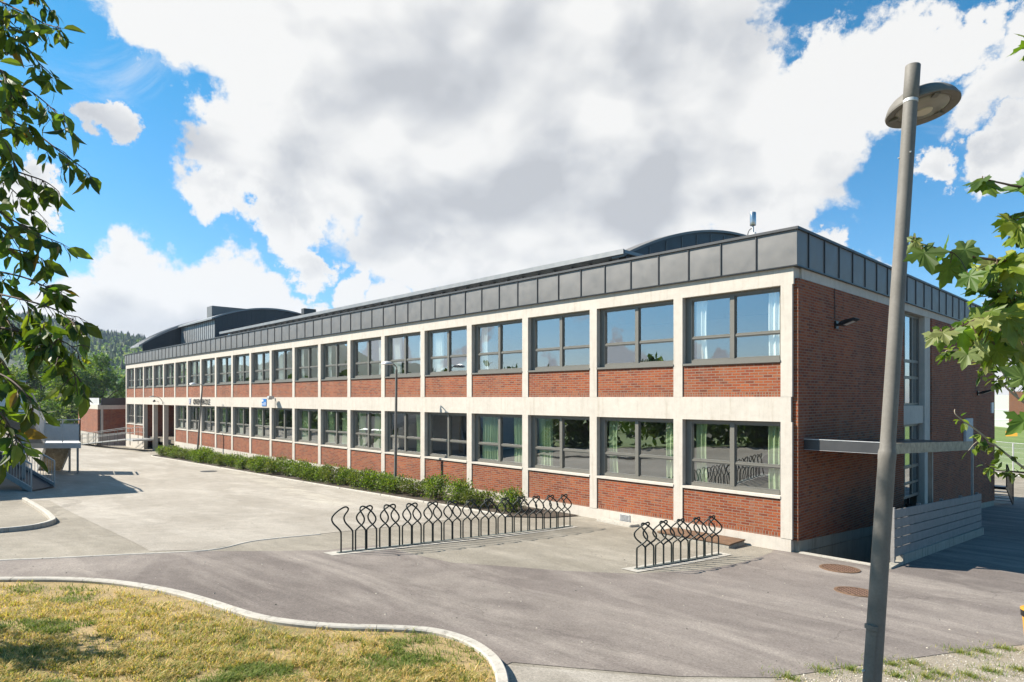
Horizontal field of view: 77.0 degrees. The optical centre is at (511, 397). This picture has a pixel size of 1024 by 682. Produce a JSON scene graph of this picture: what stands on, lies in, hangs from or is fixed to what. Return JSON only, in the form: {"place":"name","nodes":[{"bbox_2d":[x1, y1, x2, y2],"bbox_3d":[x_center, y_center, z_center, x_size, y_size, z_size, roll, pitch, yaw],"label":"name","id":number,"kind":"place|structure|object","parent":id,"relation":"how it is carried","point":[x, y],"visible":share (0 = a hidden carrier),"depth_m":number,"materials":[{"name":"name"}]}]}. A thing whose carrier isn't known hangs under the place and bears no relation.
{"place":"outdoors","nodes":[
{"label":"outdoors","id":0,"kind":"place"},
{"bbox_2d":[0,579,495,681],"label":"grass verge","id":1,"kind":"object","parent":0,"point":[88,630],"depth_m":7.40,"materials":[{"name":"green plant"}]},
{"bbox_2d":[0,497,1023,676],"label":"road","id":2,"kind":"structure","parent":0,"point":[952,587],"depth_m":10.14,"materials":[{"name":"grey asphalt"}]},
{"bbox_2d":[0,577,508,681],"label":"road kerb","id":3,"kind":"structure","parent":2,"relation":"on","point":[494,660],"depth_m":7.89,"materials":[{"name":"concrete"}]},
{"bbox_2d":[21,555,1016,665],"bbox_3d":[0.201,3.208,10.288,17.327,0.996,6.740,0,0,-13],"label":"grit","id":4,"kind":"object","parent":2,"relation":"on","point":[536,627],"visible":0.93,"depth_m":9.89,"materials":[{"name":"gravel"}]},
{"bbox_2d":[819,564,860,572],"bbox_3d":[7.066,3.692,13.869,0.816,0.036,0.816,3,-2,-43],"label":"manhole cover","id":5,"kind":"object","parent":2,"relation":"on","point":[838,568],"visible":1,"depth_m":13.84,"materials":[{"name":"brown metal"}]},
{"bbox_2d":[834,586,868,597],"bbox_3d":[6.364,3.596,11.889,0.755,0.036,0.755,5,-4,-43],"label":"manhole cover","id":6,"kind":"object","parent":2,"relation":"on","point":[855,591],"visible":0.78,"depth_m":11.90,"materials":[{"name":"brown metal"}]},
{"bbox_2d":[0,431,1023,678],"bbox_3d":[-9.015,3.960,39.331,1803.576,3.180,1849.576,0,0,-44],"label":"ground","id":7,"kind":"structure","parent":0,"point":[588,545],"depth_m":14.63,"materials":[{"name":"concrete"}]},
{"bbox_2d":[0,364,38,419],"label":"tree","id":8,"kind":"object","parent":7,"relation":"on","point":[16,371],"visible":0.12,"depth_m":91.33,"materials":[{"name":"green plant"}]},
{"bbox_2d":[17,361,67,423],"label":"tree","id":9,"kind":"object","parent":7,"relation":"on","point":[40,394],"visible":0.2,"depth_m":85.47,"materials":[{"name":"green plant"}]},
{"bbox_2d":[0,0,102,484],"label":"tree","id":10,"kind":"object","parent":7,"relation":"on","point":[14,92],"visible":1,"depth_m":2.69,"materials":[{"name":"green plant"}]},
{"bbox_2d":[35,358,107,423],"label":"tree","id":11,"kind":"object","parent":7,"relation":"on","point":[93,382],"visible":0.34,"depth_m":79.09,"materials":[{"name":"green plant"}]},
{"bbox_2d":[64,353,125,422],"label":"tree","id":12,"kind":"object","parent":7,"relation":"on","point":[103,364],"visible":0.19,"depth_m":83.45,"materials":[{"name":"green plant"}]},
{"bbox_2d":[78,398,125,444],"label":"brick annex","id":13,"kind":"object","parent":7,"relation":"on","point":[107,414],"visible":0.4,"depth_m":63.28,"materials":[{"name":"red brick"}]},
{"bbox_2d":[0,534,320,560],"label":"edging stone","id":14,"kind":"object","parent":7,"relation":"on","point":[156,552],"visible":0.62,"depth_m":12.14,"materials":[{"name":"concrete"}]},
{"bbox_2d":[0,443,496,550],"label":"forecourt","id":15,"kind":"structure","parent":7,"relation":"on","point":[147,501],"depth_m":22.09,"materials":[{"name":"concrete"}]},
{"bbox_2d":[0,433,55,491],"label":"bike rack","id":16,"kind":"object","parent":15,"relation":"on","point":[33,480],"depth_m":26.57,"materials":[{"name":"metal"}]},
{"bbox_2d":[0,497,55,532],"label":"island kerb","id":17,"kind":"structure","parent":15,"relation":"on","point":[49,516],"depth_m":16.03,"materials":[{"name":"concrete"}]},
{"bbox_2d":[0,381,80,488],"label":"escape stair","id":18,"kind":"object","parent":15,"relation":"on","point":[58,443],"visible":0.5,"depth_m":33.39,"materials":[{"name":"grey metal"}]},
{"bbox_2d":[81,427,152,446],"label":"access ramp","id":19,"kind":"structure","parent":15,"relation":"on","point":[125,439],"depth_m":58.53,"materials":[{"name":"white metal"}]},
{"bbox_2d":[307,499,356,505],"bbox_3d":[-6.313,3.663,22.543,0.870,0.100,2.266,0,0,-44],"label":"repair patch","id":20,"kind":"object","parent":15,"relation":"on","point":[334,502],"visible":1,"depth_m":22.45,"materials":[{"name":"concrete"}]},
{"bbox_2d":[151,455,508,516],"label":"bed kerb","id":21,"kind":"structure","parent":7,"relation":"on","point":[476,510],"depth_m":26.93,"materials":[{"name":"concrete"}]},
{"bbox_2d":[156,455,575,516],"bbox_3d":[-12.625,3.999,34.384,1.950,0.720,40.800,0,0,-44],"label":"planting bed","id":22,"kind":"object","parent":7,"relation":"on","point":[441,500],"visible":0.46,"depth_m":25.09,"materials":[{"name":"soil"}]},
{"bbox_2d":[189,382,202,448],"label":"lamp post","id":23,"kind":"object","parent":22,"relation":"on","point":[193,383],"visible":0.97,"depth_m":42.99,"materials":[{"name":"metal"}]},
{"bbox_2d":[191,448,212,462],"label":"shrub","id":24,"kind":"object","parent":22,"relation":"on","point":[202,455],"visible":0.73,"depth_m":41.18,"materials":[{"name":"green plant"}]},
{"bbox_2d":[221,452,246,466],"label":"shrub","id":25,"kind":"object","parent":22,"relation":"on","point":[232,457],"visible":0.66,"depth_m":38.23,"materials":[{"name":"green plant"}]},
{"bbox_2d":[250,455,282,472],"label":"shrub","id":26,"kind":"object","parent":22,"relation":"on","point":[260,465],"visible":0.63,"depth_m":34.52,"materials":[{"name":"green plant"}]},
{"bbox_2d":[262,454,289,473],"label":"shrub","id":27,"kind":"object","parent":22,"relation":"on","point":[271,463],"visible":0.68,"depth_m":33.50,"materials":[{"name":"green plant"}]},
{"bbox_2d":[273,458,300,475],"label":"shrub","id":28,"kind":"object","parent":22,"relation":"on","point":[285,463],"visible":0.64,"depth_m":32.74,"materials":[{"name":"green plant"}]},
{"bbox_2d":[286,460,317,478],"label":"shrub","id":29,"kind":"object","parent":22,"relation":"on","point":[297,469],"visible":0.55,"depth_m":31.26,"materials":[{"name":"green plant"}]},
{"bbox_2d":[298,465,320,479],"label":"shrub","id":30,"kind":"object","parent":22,"relation":"on","point":[309,470],"visible":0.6,"depth_m":30.56,"materials":[{"name":"green plant"}]},
{"bbox_2d":[319,462,348,483],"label":"shrub","id":31,"kind":"object","parent":22,"relation":"on","point":[331,471],"visible":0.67,"depth_m":29.07,"materials":[{"name":"green plant"}]},
{"bbox_2d":[331,466,358,485],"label":"shrub","id":32,"kind":"object","parent":22,"relation":"on","point":[343,474],"visible":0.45,"depth_m":28.45,"materials":[{"name":"green plant"}]},
{"bbox_2d":[345,467,366,486],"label":"shrub","id":33,"kind":"object","parent":22,"relation":"on","point":[351,475],"visible":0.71,"depth_m":27.71,"materials":[{"name":"green plant"}]},
{"bbox_2d":[349,468,382,489],"bbox_3d":[-5.930,3.421,27.115,1.552,0.972,1.719,0,0,19],"label":"shrub","id":34,"kind":"object","parent":22,"relation":"on","point":[369,476],"visible":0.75,"depth_m":26.87,"materials":[{"name":"green plant"}]},
{"bbox_2d":[367,470,398,491],"bbox_3d":[-5.170,3.412,26.378,1.350,0.946,1.496,0,0,11],"label":"shrub","id":35,"kind":"object","parent":22,"relation":"on","point":[380,478],"visible":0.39,"depth_m":26.17,"materials":[{"name":"green plant"}]},
{"bbox_2d":[381,361,397,491],"bbox_3d":[-4.900,1.286,25.530,0.712,5.484,0.480,0,0,-74],"label":"lamp post","id":36,"kind":"object","parent":22,"relation":"on","point":[395,429],"visible":0.96,"depth_m":25.72,"materials":[{"name":"metal"}]},
{"bbox_2d":[378,474,411,493],"bbox_3d":[-4.626,3.424,25.665,1.434,0.876,1.639,0,0,-15],"label":"shrub","id":37,"kind":"object","parent":22,"relation":"on","point":[392,479],"visible":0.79,"depth_m":25.48,"materials":[{"name":"green plant"}]},
{"bbox_2d":[396,476,436,495],"bbox_3d":[-3.660,3.425,24.912,1.423,0.839,1.438,0,0,30],"label":"shrub","id":38,"kind":"object","parent":22,"relation":"on","point":[409,483],"visible":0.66,"depth_m":24.69,"materials":[{"name":"green plant"}]},
{"bbox_2d":[418,472,455,499],"bbox_3d":[-2.735,3.274,23.843,1.494,1.108,1.708,0,0,6],"label":"shrub","id":39,"kind":"object","parent":22,"relation":"on","point":[435,487],"visible":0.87,"depth_m":23.69,"materials":[{"name":"green plant"}]},
{"bbox_2d":[438,472,476,504],"bbox_3d":[-1.920,3.239,22.703,1.435,1.110,1.575,0,0,-9],"label":"shrub","id":40,"kind":"object","parent":22,"relation":"on","point":[459,486],"visible":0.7,"depth_m":22.53,"materials":[{"name":"green plant"}]},
{"bbox_2d":[460,485,498,507],"bbox_3d":[-1.116,3.375,21.859,1.288,0.793,1.302,0,0,20],"label":"shrub","id":41,"kind":"object","parent":22,"relation":"on","point":[479,496],"visible":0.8,"depth_m":21.71,"materials":[{"name":"green plant"}]},
{"bbox_2d":[489,480,527,512],"bbox_3d":[-0.099,3.251,20.939,1.313,0.994,1.441,0,0,-21],"label":"shrub","id":42,"kind":"object","parent":22,"relation":"on","point":[510,493],"visible":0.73,"depth_m":20.84,"materials":[{"name":"green plant"}]},
{"bbox_2d":[323,525,576,554],"bbox_3d":[-0.953,3.377,15.552,0.380,0.569,7.797,0,0,44],"label":"rack footing","id":43,"kind":"object","parent":7,"relation":"on","point":[457,540],"visible":0.77,"depth_m":14.94,"materials":[{"name":"concrete"}]},
{"bbox_2d":[331,494,571,552],"bbox_3d":[-0.910,2.930,15.597,0.357,1.455,7.572,0,0,44],"label":"bicycle rack","id":44,"kind":"object","parent":43,"relation":"on","point":[432,524],"visible":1,"depth_m":15.06,"materials":[{"name":"metal"}]},
{"bbox_2d":[124,226,994,562],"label":"school building","id":45,"kind":"structure","parent":7,"relation":"on","point":[702,374],"depth_m":22.54,"materials":[{"name":"red brick"}]},
{"bbox_2d":[126,404,133,423],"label":"window","id":46,"kind":"structure","parent":45,"relation":"in","point":[130,406],"depth_m":60.64,"materials":[{"name":"clear glass"}]},
{"bbox_2d":[128,368,133,387],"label":"window","id":47,"kind":"structure","parent":45,"relation":"in","point":[130,371],"depth_m":60.64,"materials":[{"name":"clear glass"}]},
{"bbox_2d":[135,404,142,424],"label":"window","id":48,"kind":"structure","parent":45,"relation":"in","point":[139,406],"depth_m":58.36,"materials":[{"name":"clear glass"}]},
{"bbox_2d":[136,367,142,387],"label":"window","id":49,"kind":"structure","parent":45,"relation":"in","point":[139,370],"depth_m":58.36,"materials":[{"name":"clear glass"}]},
{"bbox_2d":[144,366,152,387],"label":"window","id":50,"kind":"structure","parent":45,"relation":"in","point":[149,369],"depth_m":56.25,"materials":[{"name":"clear glass"}]},
{"bbox_2d":[156,365,162,386],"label":"window","id":51,"kind":"structure","parent":45,"relation":"in","point":[159,368],"depth_m":54.08,"materials":[{"name":"clear glass"}]},
{"bbox_2d":[164,363,173,386],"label":"window","id":52,"kind":"structure","parent":45,"relation":"in","point":[169,367],"depth_m":51.87,"materials":[{"name":"clear glass"}]},
{"bbox_2d":[175,405,186,430],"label":"window","id":53,"kind":"structure","parent":45,"relation":"in","point":[182,409],"depth_m":49.66,"materials":[{"name":"clear glass"}]},
{"bbox_2d":[175,362,186,386],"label":"window","id":54,"kind":"structure","parent":45,"relation":"in","point":[182,366],"depth_m":49.66,"materials":[{"name":"clear glass"}]},
{"bbox_2d":[187,360,199,385],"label":"window","id":55,"kind":"structure","parent":45,"relation":"in","point":[194,365],"depth_m":47.47,"materials":[{"name":"clear glass"}]},
{"bbox_2d":[188,406,199,431],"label":"window","id":56,"kind":"structure","parent":45,"relation":"in","point":[194,410],"depth_m":47.63,"materials":[{"name":"clear glass"}]},
{"bbox_2d":[201,406,214,433],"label":"window","id":57,"kind":"structure","parent":45,"relation":"in","point":[209,411],"depth_m":45.32,"materials":[{"name":"clear glass"}]},
{"bbox_2d":[204,358,214,384],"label":"window","id":58,"kind":"structure","parent":45,"relation":"in","point":[209,364],"depth_m":45.32,"materials":[{"name":"clear glass"}]},
{"bbox_2d":[216,406,230,435],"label":"window","id":59,"kind":"structure","parent":45,"relation":"in","point":[224,412],"depth_m":43.08,"materials":[{"name":"clear glass"}]},
{"bbox_2d":[216,356,230,384],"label":"window","id":60,"kind":"structure","parent":45,"relation":"in","point":[224,362],"depth_m":43.08,"materials":[{"name":"clear glass"}]},
{"bbox_2d":[232,354,248,383],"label":"window","id":61,"kind":"structure","parent":45,"relation":"in","point":[241,361],"depth_m":40.94,"materials":[{"name":"clear glass"}]},
{"bbox_2d":[233,407,248,437],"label":"window","id":62,"kind":"structure","parent":45,"relation":"in","point":[241,413],"depth_m":40.94,"materials":[{"name":"clear glass"}]},
{"bbox_2d":[251,407,269,439],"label":"window","id":63,"kind":"structure","parent":45,"relation":"in","point":[261,425],"depth_m":39.04,"materials":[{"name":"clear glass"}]},
{"bbox_2d":[251,351,269,382],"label":"window","id":64,"kind":"structure","parent":45,"relation":"in","point":[261,370],"depth_m":39.06,"materials":[{"name":"clear glass"}]},
{"bbox_2d":[271,408,291,442],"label":"window","id":65,"kind":"structure","parent":45,"relation":"in","point":[285,427],"depth_m":36.40,"materials":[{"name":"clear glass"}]},
{"bbox_2d":[271,348,291,382],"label":"window","id":66,"kind":"structure","parent":45,"relation":"in","point":[282,354],"depth_m":36.89,"materials":[{"name":"clear glass"}]},
{"bbox_2d":[294,409,317,445],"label":"window","id":67,"kind":"structure","parent":45,"relation":"in","point":[306,429],"depth_m":34.72,"materials":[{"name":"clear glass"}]},
{"bbox_2d":[294,345,317,381],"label":"window","id":68,"kind":"structure","parent":45,"relation":"in","point":[300,350],"depth_m":34.72,"materials":[{"name":"clear glass"}]},
{"bbox_2d":[320,409,346,448],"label":"window","id":69,"kind":"structure","parent":45,"relation":"in","point":[331,413],"depth_m":32.31,"materials":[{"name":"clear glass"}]},
{"bbox_2d":[320,341,346,380],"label":"window","id":70,"kind":"structure","parent":45,"relation":"in","point":[337,344],"depth_m":32.43,"materials":[{"name":"clear glass"}]},
{"bbox_2d":[350,410,380,452],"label":"window","id":71,"kind":"structure","parent":45,"relation":"in","point":[362,433],"depth_m":30.01,"materials":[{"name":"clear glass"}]},
{"bbox_2d":[350,337,380,378],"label":"window","id":72,"kind":"structure","parent":45,"relation":"in","point":[355,363],"depth_m":29.79,"materials":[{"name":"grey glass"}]},
{"bbox_2d":[384,411,419,456],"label":"window","id":73,"kind":"structure","parent":45,"relation":"in","point":[405,452],"depth_m":27.61,"materials":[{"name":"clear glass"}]},
{"bbox_2d":[384,332,419,377],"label":"window","id":74,"kind":"structure","parent":45,"relation":"in","point":[397,339],"depth_m":28.18,"materials":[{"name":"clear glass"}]},
{"bbox_2d":[424,412,466,462],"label":"window","id":75,"kind":"structure","parent":45,"relation":"in","point":[448,457],"depth_m":25.49,"materials":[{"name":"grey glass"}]},
{"bbox_2d":[424,326,466,375],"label":"window","id":76,"kind":"structure","parent":45,"relation":"in","point":[439,357],"depth_m":26.02,"materials":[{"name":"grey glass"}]},
{"bbox_2d":[471,413,521,468],"bbox_3d":[-0.456,1.530,23.323,0.386,1.880,2.720,0,0,-44],"label":"window","id":77,"kind":"structure","parent":45,"relation":"in","point":[492,444],"depth_m":23.63,"materials":[{"name":"grey glass"}]},
{"bbox_2d":[471,319,521,374],"bbox_3d":[-0.452,-1.805,23.327,0.401,1.870,2.720,0,0,-44],"label":"window","id":78,"kind":"structure","parent":45,"relation":"in","point":[484,354],"depth_m":23.67,"materials":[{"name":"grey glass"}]},
{"bbox_2d":[528,415,589,476],"bbox_3d":[1.609,1.530,21.147,0.382,1.880,2.720,0,0,-44],"label":"window","id":79,"kind":"structure","parent":45,"relation":"in","point":[546,447],"depth_m":21.66,"materials":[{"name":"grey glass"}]},
{"bbox_2d":[528,311,589,371],"bbox_3d":[1.566,-1.805,21.107,0.268,1.870,2.720,0,0,-44],"label":"window","id":80,"kind":"structure","parent":45,"relation":"in","point":[562,348],"depth_m":21.12,"materials":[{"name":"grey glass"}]},
{"bbox_2d":[596,417,672,486],"bbox_3d":[3.680,1.530,18.977,0.394,1.880,2.720,0,0,-44],"label":"window","id":81,"kind":"structure","parent":45,"relation":"in","point":[613,454],"depth_m":18.96,"materials":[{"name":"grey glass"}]},
{"bbox_2d":[596,300,672,368],"bbox_3d":[3.633,-1.805,18.932,0.268,1.870,2.720,0,0,-44],"label":"window","id":82,"kind":"structure","parent":45,"relation":"in","point":[603,312],"depth_m":18.96,"materials":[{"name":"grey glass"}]},
{"bbox_2d":[682,419,780,498],"bbox_3d":[5.745,1.530,16.801,0.390,1.880,2.720,0,0,-44],"label":"window","id":83,"kind":"structure","parent":45,"relation":"in","point":[774,429],"depth_m":16.75,"materials":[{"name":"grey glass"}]},
{"bbox_2d":[682,287,780,365],"bbox_3d":[5.745,-1.805,16.801,0.395,1.870,2.720,0,0,-44],"label":"window","id":84,"kind":"structure","parent":45,"relation":"in","point":[774,322],"depth_m":16.77,"materials":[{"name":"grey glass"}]},
{"bbox_2d":[747,212,755,234],"bbox_3d":[6.579,-4.425,17.615,0.164,1.310,0.242,0,0,-44],"label":"roof antenna","id":85,"kind":"object","parent":45,"relation":"on","point":[752,219],"visible":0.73,"depth_m":17.55,"materials":[{"name":"metal"}]},
{"bbox_2d":[834,317,859,328],"bbox_3d":[8.787,-1.954,16.896,0.320,0.248,0.552,0,0,-44],"label":"wall light","id":86,"kind":"object","parent":45,"relation":"attached to","point":[845,322],"visible":1,"depth_m":16.82,"materials":[{"name":"black metal"}]},
{"bbox_2d":[904,313,918,405],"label":"stair window","id":87,"kind":"structure","parent":45,"relation":"in","point":[911,323],"depth_m":22.58,"materials":[{"name":"clear glass"}]},
{"bbox_2d":[904,423,918,498],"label":"stair window","id":88,"kind":"structure","parent":45,"relation":"in","point":[911,431],"depth_m":22.58,"materials":[{"name":"clear glass"}]},
{"bbox_2d":[963,418,972,440],"bbox_3d":[19.316,1.430,27.215,1.300,1.100,0.098,0,0,-44],"label":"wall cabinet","id":89,"kind":"object","parent":45,"relation":"attached to","point":[967,434],"depth_m":27.13,"materials":[{"name":"grey metal"}]},
{"bbox_2d":[597,518,639,526],"bbox_3d":[3.103,3.716,18.981,0.369,0.120,1.391,0,0,-44],"label":"splash stone","id":90,"kind":"object","parent":7,"relation":"on","point":[617,522],"visible":0.74,"depth_m":18.83,"materials":[{"name":"concrete"}]},
{"bbox_2d":[506,665,774,681],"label":"worn patch","id":91,"kind":"object","parent":7,"relation":"on","point":[524,674],"visible":0.96,"depth_m":6.90,"materials":[{"name":"grey asphalt"}]},
{"bbox_2d":[621,552,731,571],"bbox_3d":[3.662,3.535,13.927,3.664,0.256,0.380,0,0,-42],"label":"rack footing","id":92,"kind":"object","parent":7,"relation":"on","point":[676,563],"visible":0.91,"depth_m":13.73,"materials":[{"name":"concrete"}]},
{"bbox_2d":[634,515,721,569],"bbox_3d":[3.669,3.084,13.934,3.245,1.134,0.369,0,0,-42],"label":"bicycle rack","id":93,"kind":"object","parent":92,"relation":"on","point":[672,544],"visible":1,"depth_m":13.87,"materials":[{"name":"metal"}]},
{"bbox_2d":[657,527,744,548],"bbox_3d":[4.898,3.700,16.754,0.805,0.235,2.100,0,0,-44],"label":"hatch","id":94,"kind":"object","parent":7,"relation":"on","point":[728,542],"visible":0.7,"depth_m":16.36,"materials":[{"name":"concrete"}]},
{"bbox_2d":[804,439,973,562],"bbox_3d":[10.972,3.065,18.071,8.906,4.130,1.840,0,0,-44],"label":"canopy","id":95,"kind":"object","parent":7,"relation":"on","point":[905,446],"visible":0.48,"depth_m":16.03,"materials":[{"name":"metal"}]},
{"bbox_2d":[799,527,983,568],"bbox_3d":[10.891,5.098,17.883,9.190,3.064,2.000,0,0,-44],"label":"stairwell","id":96,"kind":"object","parent":7,"relation":"on","point":[907,557],"visible":0.1,"depth_m":15.88,"materials":[{"name":"concrete"}]},
{"bbox_2d":[890,492,980,562],"bbox_3d":[11.615,3.442,17.332,8.700,1.946,0.116,0,0,-44],"label":"board fence","id":97,"kind":"object","parent":96,"relation":"on","point":[944,529],"visible":0.93,"depth_m":16.41,"materials":[{"name":"grey wood"}]},
{"bbox_2d":[774,645,1023,681],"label":"gravel verge","id":98,"kind":"structure","parent":7,"relation":"on","point":[943,660],"depth_m":7.79,"materials":[{"name":"grey gravel"}]},
{"bbox_2d":[761,638,1023,681],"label":"weeds","id":99,"kind":"object","parent":98,"relation":"on","point":[925,676],"visible":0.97,"depth_m":7.67,"materials":[{"name":"green plant"}]},
{"bbox_2d":[861,62,961,681],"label":"lamp post","id":100,"kind":"object","parent":98,"relation":"on","point":[913,106],"visible":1,"depth_m":4.26,"materials":[{"name":"metal"}]},
{"bbox_2d":[861,623,877,679],"bbox_3d":[2.379,1.686,4.271,0.046,0.355,0.099,0,0,-44],"label":"service door","id":101,"kind":"structure","parent":100,"relation":"in","point":[870,638],"depth_m":4.26,"materials":[{"name":"paint"}]},
{"bbox_2d":[903,33,1023,434],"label":"maple tree","id":102,"kind":"object","parent":7,"relation":"on","point":[1000,314],"visible":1,"depth_m":2.22,"materials":[{"name":"green plant"}]},
{"bbox_2d":[935,235,1023,483],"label":"young tree","id":103,"kind":"object","parent":7,"relation":"on","point":[996,387],"visible":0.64,"depth_m":2.60,"materials":[{"name":"green plant"}]},
{"bbox_2d":[994,464,1013,504],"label":"outside steps","id":104,"kind":"structure","parent":7,"relation":"on","point":[1009,487],"depth_m":31.56,"materials":[{"name":"grey concrete"}]},
{"bbox_2d":[995,391,1023,427],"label":"sports hall","id":105,"kind":"structure","parent":7,"relation":"on","point":[1010,402],"depth_m":95.22,"materials":[{"name":"white paint"}]},
{"bbox_2d":[996,433,1023,475],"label":"fence","id":106,"kind":"object","parent":7,"relation":"on","point":[1014,434],"visible":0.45,"depth_m":44.77,"materials":[{"name":"grey metal"}]},
{"bbox_2d":[0,0,1023,394],"label":"sky","id":107,"kind":"structure","parent":0,"point":[291,155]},
{"bbox_2d":[995,426,1023,471],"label":"lawn","id":108,"kind":"structure","parent":0,"point":[1001,436],"depth_m":68.05,"materials":[{"name":"green plant"}]},
{"bbox_3d":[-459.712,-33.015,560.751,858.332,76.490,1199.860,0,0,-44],"label":"hill","id":109,"kind":"structure","parent":0,"visible":0},
{"bbox_2d":[0,311,149,409],"bbox_3d":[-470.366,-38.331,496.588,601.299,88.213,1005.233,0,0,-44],"label":"forest","id":110,"kind":"object","parent":109,"relation":"on","point":[114,346],"visible":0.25,"depth_m":411.23,"materials":[{"name":"green plant"}]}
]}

